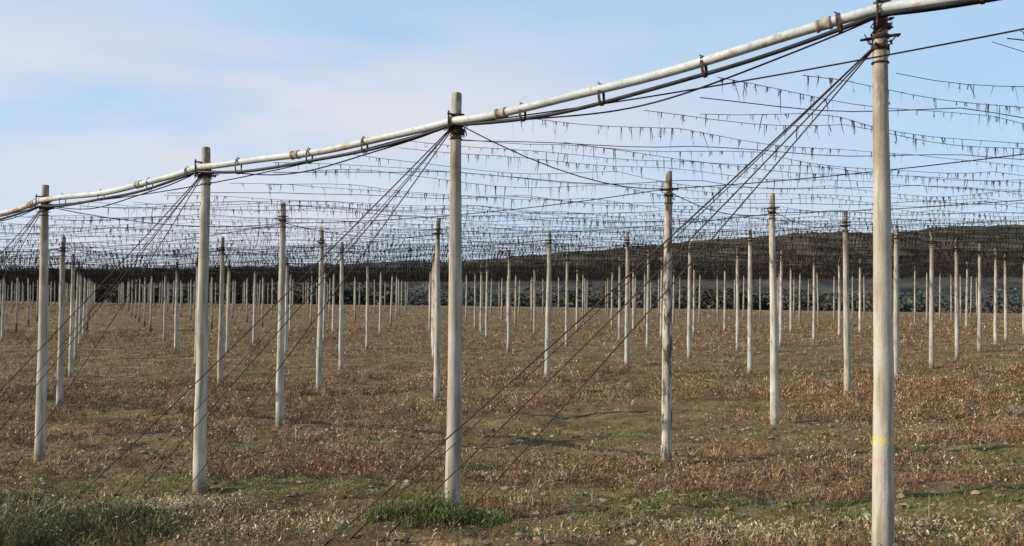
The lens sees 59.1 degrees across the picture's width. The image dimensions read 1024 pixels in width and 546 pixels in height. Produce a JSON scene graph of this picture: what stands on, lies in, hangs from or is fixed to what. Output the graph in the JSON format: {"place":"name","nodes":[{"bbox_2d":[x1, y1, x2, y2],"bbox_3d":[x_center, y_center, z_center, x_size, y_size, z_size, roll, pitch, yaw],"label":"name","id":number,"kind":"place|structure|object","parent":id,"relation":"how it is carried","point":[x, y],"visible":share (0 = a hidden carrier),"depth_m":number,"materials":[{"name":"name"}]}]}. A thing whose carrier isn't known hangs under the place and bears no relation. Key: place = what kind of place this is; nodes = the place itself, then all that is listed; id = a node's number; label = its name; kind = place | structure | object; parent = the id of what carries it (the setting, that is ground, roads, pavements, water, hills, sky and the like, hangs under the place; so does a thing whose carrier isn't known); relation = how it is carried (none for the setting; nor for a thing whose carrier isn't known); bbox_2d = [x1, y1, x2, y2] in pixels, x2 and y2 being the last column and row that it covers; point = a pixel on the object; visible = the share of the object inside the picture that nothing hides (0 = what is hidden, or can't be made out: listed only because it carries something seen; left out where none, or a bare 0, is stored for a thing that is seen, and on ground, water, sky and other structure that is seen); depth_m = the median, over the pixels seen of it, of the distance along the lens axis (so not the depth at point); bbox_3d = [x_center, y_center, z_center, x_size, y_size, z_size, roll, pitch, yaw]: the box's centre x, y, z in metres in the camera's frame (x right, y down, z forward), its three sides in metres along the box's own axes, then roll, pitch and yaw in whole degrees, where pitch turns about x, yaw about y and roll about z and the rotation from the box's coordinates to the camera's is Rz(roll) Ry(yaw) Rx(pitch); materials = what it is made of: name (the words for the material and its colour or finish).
{"place":"outdoors","nodes":[
{"label":"outdoors","id":0,"kind":"place"},
{"bbox_2d":[8,259,490,294],"bbox_3d":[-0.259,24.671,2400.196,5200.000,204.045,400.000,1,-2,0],"label":"ridge","id":1,"kind":"structure","parent":0,"point":[381,262],"depth_m":2511.28,"materials":[{"name":"green plant"}]},
{"bbox_2d":[0,298,1023,545],"bbox_3d":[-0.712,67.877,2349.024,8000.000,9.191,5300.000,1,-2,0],"label":"ground","id":2,"kind":"structure","parent":0,"point":[602,420],"depth_m":21.02,"materials":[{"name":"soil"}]},
{"bbox_2d":[1,268,4,340],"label":"trellis post","id":3,"kind":"object","parent":2,"relation":"on","point":[2,316],"visible":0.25,"depth_m":61.48,"materials":[{"name":"concrete"}]},
{"bbox_2d":[34,185,53,461],"bbox_3d":[-8.435,1.065,16.163,0.287,5.303,0.303,1,-2,-10],"label":"trellis post","id":4,"kind":"object","parent":2,"relation":"on","point":[41,412],"visible":0.81,"depth_m":16.14,"materials":[{"name":"concrete"}]},
{"bbox_2d":[0,210,40,282],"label":"guy wire","id":5,"kind":"object","parent":4,"relation":"attached to","point":[37,214],"visible":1,"depth_m":16.42,"materials":[{"name":"metal"}]},
{"bbox_2d":[56,236,66,408],"bbox_3d":[-12.991,1.572,26.019,0.330,5.245,0.316,1,-1,0],"label":"trellis post","id":6,"kind":"object","parent":2,"relation":"on","point":[60,376],"visible":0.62,"depth_m":25.97,"materials":[{"name":"concrete"}]},
{"bbox_2d":[68,255,76,375],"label":"trellis post","id":7,"kind":"object","parent":2,"relation":"on","point":[71,348],"visible":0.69,"depth_m":36.02,"materials":[{"name":"concrete"}]},
{"bbox_2d":[74,261,80,359],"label":"trellis post","id":8,"kind":"object","parent":2,"relation":"on","point":[76,321],"visible":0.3,"depth_m":45.68,"materials":[{"name":"concrete"}]},
{"bbox_2d":[78,266,81,345],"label":"trellis post","id":9,"kind":"object","parent":2,"relation":"on","point":[80,320],"visible":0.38,"depth_m":55.92,"materials":[{"name":"concrete"}]},
{"bbox_2d":[82,278,85,336],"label":"trellis post","id":10,"kind":"object","parent":2,"relation":"on","point":[83,321],"visible":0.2,"depth_m":66.05,"materials":[{"name":"concrete"}]},
{"bbox_2d":[0,473,214,545],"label":"grass clump","id":11,"kind":"object","parent":2,"relation":"on","point":[17,521],"visible":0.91,"depth_m":10.27,"materials":[{"name":"green plant"}]},
{"bbox_2d":[163,272,165,340],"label":"trellis post","id":12,"kind":"object","parent":2,"relation":"on","point":[164,326],"visible":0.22,"depth_m":60.76,"materials":[{"name":"concrete"}]},
{"bbox_2d":[174,264,178,351],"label":"trellis post","id":13,"kind":"object","parent":2,"relation":"on","point":[176,320],"visible":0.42,"depth_m":50.53,"materials":[{"name":"concrete"}]},
{"bbox_2d":[194,254,198,364],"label":"trellis post","id":14,"kind":"object","parent":2,"relation":"on","point":[196,312],"visible":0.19,"depth_m":40.73,"materials":[{"name":"concrete"}]},
{"bbox_2d":[193,147,217,493],"bbox_3d":[-4.484,0.801,13.213,0.324,5.303,0.295,1,-2,-10],"label":"trellis post","id":15,"kind":"object","parent":2,"relation":"on","point":[200,443],"visible":0.76,"depth_m":13.16,"materials":[{"name":"concrete"}]},
{"bbox_2d":[0,178,200,471],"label":"guy wire","id":16,"kind":"object","parent":15,"relation":"attached to","point":[180,202],"visible":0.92,"depth_m":13.91,"materials":[{"name":"metal"}]},
{"bbox_2d":[217,237,225,386],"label":"trellis post","id":17,"kind":"object","parent":2,"relation":"on","point":[220,335],"visible":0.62,"depth_m":30.58,"materials":[{"name":"concrete"}]},
{"bbox_2d":[225,259,230,352],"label":"trellis post","id":18,"kind":"object","parent":2,"relation":"on","point":[228,322],"visible":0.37,"depth_m":47.78,"materials":[{"name":"concrete"}]},
{"bbox_2d":[252,263,256,344],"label":"trellis post","id":19,"kind":"object","parent":2,"relation":"on","point":[254,319],"visible":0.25,"depth_m":55.12,"materials":[{"name":"concrete"}]},
{"bbox_2d":[274,202,289,425],"bbox_3d":[-5.273,1.084,20.574,0.349,5.404,0.260,1,-2,-10],"label":"trellis post","id":20,"kind":"object","parent":2,"relation":"on","point":[280,371],"visible":0.78,"depth_m":20.52,"materials":[{"name":"concrete"}]},
{"bbox_2d":[284,259,288,356],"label":"trellis post","id":21,"kind":"object","parent":2,"relation":"on","point":[286,318],"visible":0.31,"depth_m":45.01,"materials":[{"name":"concrete"}]},
{"bbox_2d":[289,271,291,331],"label":"trellis post","id":22,"kind":"object","parent":2,"relation":"on","point":[290,302],"visible":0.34,"depth_m":69.50,"materials":[{"name":"concrete"}]},
{"bbox_2d":[315,230,325,391],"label":"trellis post","id":23,"kind":"object","parent":2,"relation":"on","point":[319,335],"visible":0.82,"depth_m":27.80,"materials":[{"name":"concrete"}]},
{"bbox_2d":[323,264,325,339],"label":"trellis post","id":24,"kind":"object","parent":2,"relation":"on","point":[324,309],"visible":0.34,"depth_m":59.54,"materials":[{"name":"concrete"}]},
{"bbox_2d":[332,266,334,333],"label":"trellis post","id":25,"kind":"object","parent":2,"relation":"on","point":[333,304],"visible":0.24,"depth_m":66.77,"materials":[{"name":"concrete"}]},
{"bbox_2d":[338,242,344,369],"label":"trellis post","id":26,"kind":"object","parent":2,"relation":"on","point":[340,363],"visible":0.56,"depth_m":35.07,"materials":[{"name":"concrete"}]},
{"bbox_2d":[365,258,369,348],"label":"trellis post","id":27,"kind":"object","parent":2,"relation":"on","point":[367,309],"visible":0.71,"depth_m":49.51,"materials":[{"name":"concrete"}]},
{"bbox_2d":[379,267,381,335],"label":"trellis post","id":28,"kind":"object","parent":2,"relation":"on","point":[380,306],"visible":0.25,"depth_m":64.14,"materials":[{"name":"concrete"}]},
{"bbox_2d":[0,28,1023,286],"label":"overhead wire canopy","id":29,"kind":"object","parent":28,"relation":"attached to","point":[406,272],"visible":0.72,"depth_m":28.30,"materials":[{"name":"black metal"}]},
{"bbox_2d":[428,266,431,331],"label":"trellis post","id":30,"kind":"object","parent":2,"relation":"on","point":[430,303],"visible":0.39,"depth_m":68.32,"materials":[{"name":"concrete"}]},
{"bbox_2d":[431,261,432,327],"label":"trellis post","id":31,"kind":"object","parent":2,"relation":"on","point":[431,297],"visible":0.13,"depth_m":54.03,"materials":[{"name":"concrete"}]},
{"bbox_2d":[431,253,434,348],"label":"trellis post","id":32,"kind":"object","parent":2,"relation":"on","point":[432,303],"visible":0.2,"depth_m":46.76,"materials":[{"name":"concrete"}]},
{"bbox_2d":[432,255,434,358],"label":"trellis post","id":33,"kind":"object","parent":2,"relation":"on","point":[433,316],"visible":0.2,"depth_m":39.47,"materials":[{"name":"concrete"}]},
{"bbox_2d":[433,218,442,401],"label":"trellis post","id":34,"kind":"object","parent":2,"relation":"on","point":[436,390],"visible":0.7,"depth_m":25.03,"materials":[{"name":"concrete"}]},
{"bbox_2d":[441,92,467,510],"bbox_3d":[-0.692,0.514,10.653,0.328,5.304,0.291,0,-2,0],"label":"trellis post","id":35,"kind":"object","parent":2,"relation":"on","point":[454,422],"visible":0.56,"depth_m":10.58,"materials":[{"name":"concrete"}]},
{"bbox_2d":[65,129,450,508],"bbox_3d":[-3.196,0.750,11.598,5.376,5.109,0.930,0,-2,12],"label":"guy wire","id":36,"kind":"object","parent":35,"relation":"attached to","point":[438,142],"visible":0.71,"depth_m":11.24,"materials":[{"name":"metal"}]},
{"bbox_2d":[474,275,475,327],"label":"trellis post","id":37,"kind":"object","parent":2,"relation":"on","point":[474,301],"visible":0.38,"depth_m":73.15,"materials":[{"name":"concrete"}]},
{"bbox_2d":[480,272,481,332],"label":"trellis post","id":38,"kind":"object","parent":2,"relation":"on","point":[481,302],"visible":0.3,"depth_m":65.77,"materials":[{"name":"concrete"}]},
{"bbox_2d":[485,264,487,337],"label":"trellis post","id":39,"kind":"object","parent":2,"relation":"on","point":[486,321],"visible":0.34,"depth_m":58.48,"materials":[{"name":"concrete"}]},
{"bbox_2d":[0,268,977,332],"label":"distant posts","id":40,"kind":"object","parent":2,"relation":"on","point":[90,301],"visible":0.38,"depth_m":98.21,"materials":[{"name":"concrete"}]},
{"bbox_2d":[507,249,510,351],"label":"trellis post","id":41,"kind":"object","parent":2,"relation":"on","point":[509,308],"visible":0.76,"depth_m":43.92,"materials":[{"name":"concrete"}]},
{"bbox_2d":[0,301,1023,545],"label":"dry weeds","id":42,"kind":"object","parent":2,"relation":"on","point":[930,387],"visible":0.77,"depth_m":21.55,"materials":[{"name":"brown plant"}]},
{"bbox_2d":[1,268,1022,312],"bbox_3d":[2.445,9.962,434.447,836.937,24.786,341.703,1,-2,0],"label":"distant trees","id":43,"kind":"object","parent":2,"relation":"on","point":[709,298],"visible":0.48,"depth_m":296.04,"materials":[{"name":"green plant"}]},
{"bbox_2d":[0,415,1023,545],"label":"soil clods","id":44,"kind":"object","parent":2,"relation":"on","point":[540,541],"visible":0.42,"depth_m":13.07,"materials":[{"name":"brown soil"}]},
{"bbox_2d":[2,488,1022,545],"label":"dry straw","id":45,"kind":"object","parent":2,"relation":"on","point":[233,522],"visible":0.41,"depth_m":10.10,"materials":[{"name":"beige plant"}]},
{"bbox_2d":[533,264,535,334],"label":"trellis post","id":46,"kind":"object","parent":2,"relation":"on","point":[534,316],"visible":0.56,"depth_m":62.98,"materials":[{"name":"concrete"}]},
{"bbox_2d":[544,231,553,379],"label":"trellis post","id":47,"kind":"object","parent":2,"relation":"on","point":[547,330],"visible":0.77,"depth_m":29.54,"materials":[{"name":"concrete"}]},
{"bbox_2d":[564,253,568,346],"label":"trellis post","id":48,"kind":"object","parent":2,"relation":"on","point":[566,314],"visible":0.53,"depth_m":48.45,"materials":[{"name":"concrete"}]},
{"bbox_2d":[575,265,577,329],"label":"trellis post","id":49,"kind":"object","parent":2,"relation":"on","point":[577,300],"visible":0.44,"depth_m":67.35,"materials":[{"name":"concrete"}]},
{"bbox_2d":[610,268,613,327],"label":"trellis post","id":50,"kind":"object","parent":2,"relation":"on","point":[612,301],"visible":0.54,"depth_m":72.08,"materials":[{"name":"concrete"}]},
{"bbox_2d":[618,257,621,341],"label":"trellis post","id":51,"kind":"object","parent":2,"relation":"on","point":[619,308],"visible":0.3,"depth_m":52.85,"materials":[{"name":"concrete"}]},
{"bbox_2d":[623,232,631,367],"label":"trellis post","id":52,"kind":"object","parent":2,"relation":"on","point":[626,356],"visible":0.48,"depth_m":34.04,"materials":[{"name":"concrete"}]},
{"bbox_2d":[632,263,634,332],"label":"trellis post","id":53,"kind":"object","parent":2,"relation":"on","point":[633,309],"visible":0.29,"depth_m":64.80,"materials":[{"name":"concrete"}]},
{"bbox_2d":[646,250,649,348],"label":"trellis post","id":54,"kind":"object","parent":2,"relation":"on","point":[647,310],"visible":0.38,"depth_m":45.75,"materials":[{"name":"concrete"}]},
{"bbox_2d":[660,257,662,337],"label":"trellis post","id":55,"kind":"object","parent":2,"relation":"on","point":[661,305],"visible":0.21,"depth_m":57.45,"materials":[{"name":"concrete"}]},
{"bbox_2d":[659,171,677,465],"bbox_3d":[2.617,0.894,15.195,0.321,5.230,0.328,1,-2,0],"label":"trellis post","id":56,"kind":"object","parent":2,"relation":"on","point":[666,425],"visible":0.86,"depth_m":15.11,"materials":[{"name":"concrete"}]},
{"bbox_2d":[687,242,693,358],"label":"trellis post","id":57,"kind":"object","parent":2,"relation":"on","point":[689,316],"visible":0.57,"depth_m":38.50,"materials":[{"name":"concrete"}]},
{"bbox_2d":[692,263,694,333],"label":"trellis post","id":58,"kind":"object","parent":2,"relation":"on","point":[693,300],"visible":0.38,"depth_m":62.09,"materials":[{"name":"concrete"}]},
{"bbox_2d":[723,267,725,329],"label":"trellis post","id":59,"kind":"object","parent":2,"relation":"on","point":[724,326],"visible":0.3,"depth_m":66.51,"materials":[{"name":"concrete"}]},
{"bbox_2d":[734,246,739,350],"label":"trellis post","id":60,"kind":"object","parent":2,"relation":"on","point":[737,311],"visible":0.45,"depth_m":43.01,"materials":[{"name":"concrete"}]},
{"bbox_2d":[745,229,753,373],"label":"trellis post","id":61,"kind":"object","parent":2,"relation":"on","point":[750,348],"visible":0.77,"depth_m":31.28,"materials":[{"name":"concrete"}]},
{"bbox_2d":[764,194,779,424],"bbox_3d":[5.657,0.939,19.616,0.330,5.357,0.316,0,-2,0],"label":"trellis post","id":62,"kind":"object","parent":2,"relation":"on","point":[774,395],"visible":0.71,"depth_m":19.55,"materials":[{"name":"concrete"}]},
{"bbox_2d":[779,250,783,345],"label":"trellis post","id":63,"kind":"object","parent":2,"relation":"on","point":[781,310],"visible":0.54,"depth_m":47.41,"materials":[{"name":"wood"}]},
{"bbox_2d":[789,263,792,331],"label":"trellis post","id":64,"kind":"object","parent":2,"relation":"on","point":[790,327],"visible":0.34,"depth_m":63.78,"materials":[{"name":"wood"}]},
{"bbox_2d":[812,257,816,341],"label":"trellis post","id":65,"kind":"object","parent":2,"relation":"on","point":[814,316],"visible":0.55,"depth_m":52.02,"materials":[{"name":"wood"}]},
{"bbox_2d":[838,258,840,336],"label":"trellis post","id":66,"kind":"object","parent":2,"relation":"on","point":[839,310],"visible":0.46,"depth_m":56.65,"materials":[{"name":"wood"}]},
{"bbox_2d":[839,211,851,396],"bbox_3d":[8.893,0.979,24.144,0.284,5.287,0.298,1,-2,-10],"label":"trellis post","id":67,"kind":"object","parent":2,"relation":"on","point":[847,347],"visible":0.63,"depth_m":24.06,"materials":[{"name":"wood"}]},
{"bbox_2d":[858,263,861,332],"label":"trellis post","id":68,"kind":"object","parent":2,"relation":"on","point":[860,325],"visible":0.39,"depth_m":61.07,"materials":[{"name":"wood"}]},
{"bbox_2d":[860,17,900,545],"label":"trellis post","id":69,"kind":"object","parent":2,"relation":"on","point":[883,513],"visible":0.92,"depth_m":7.91,"materials":[{"name":"concrete"}]},
{"bbox_2d":[323,48,872,545],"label":"guy wire","id":70,"kind":"object","parent":69,"relation":"attached to","point":[777,138],"visible":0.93,"depth_m":8.60,"materials":[{"name":"metal"}]},
{"bbox_2d":[891,225,901,378],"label":"trellis post","id":71,"kind":"object","parent":2,"relation":"on","point":[896,318],"visible":0.77,"depth_m":28.50,"materials":[{"name":"concrete"}]},
{"bbox_2d":[929,232,934,368],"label":"trellis post","id":72,"kind":"object","parent":2,"relation":"on","point":[931,324],"visible":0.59,"depth_m":33.02,"materials":[{"name":"wood"}]},
{"bbox_2d":[952,238,959,360],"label":"trellis post","id":73,"kind":"object","parent":2,"relation":"on","point":[957,346],"visible":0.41,"depth_m":37.52,"materials":[{"name":"wood"}]},
{"bbox_2d":[965,262,967,328],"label":"trellis post","id":74,"kind":"object","parent":2,"relation":"on","point":[966,315],"visible":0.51,"depth_m":67.27,"materials":[{"name":"wood"}]},
{"bbox_2d":[977,244,981,351],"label":"trellis post","id":75,"kind":"object","parent":2,"relation":"on","point":[979,333],"visible":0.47,"depth_m":42.03,"materials":[{"name":"wood"}]},
{"bbox_2d":[993,250,998,343],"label":"trellis post","id":76,"kind":"object","parent":2,"relation":"on","point":[995,334],"visible":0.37,"depth_m":46.53,"materials":[{"name":"wood"}]},
{"bbox_2d":[1004,254,1007,340],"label":"trellis post","id":77,"kind":"object","parent":2,"relation":"on","point":[1005,310],"visible":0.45,"depth_m":50.97,"materials":[{"name":"wood"}]},
{"bbox_2d":[1021,256,1023,335],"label":"trellis post","id":78,"kind":"object","parent":2,"relation":"on","point":[1023,303],"visible":0.65,"depth_m":55.58,"materials":[{"name":"wood"}]},
{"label":"trellis post","id":79,"kind":"object","parent":2,"relation":"on","visible":0},
{"bbox_2d":[0,0,999,220],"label":"irrigation pipe","id":80,"kind":"object","parent":79,"relation":"attached to","point":[877,10],"visible":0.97,"depth_m":9.67,"materials":[{"name":"grey metal"}]},
{"bbox_2d":[0,0,1023,269],"label":"sky","id":81,"kind":"structure","parent":0,"point":[95,95],"materials":[{"name":"blue"}]},
{"bbox_2d":[288,224,1023,310],"bbox_3d":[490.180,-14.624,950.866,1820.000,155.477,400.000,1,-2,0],"label":"hill","id":82,"kind":"structure","parent":0,"point":[906,284],"depth_m":928.58,"materials":[{"name":"green plant"}]}
]}

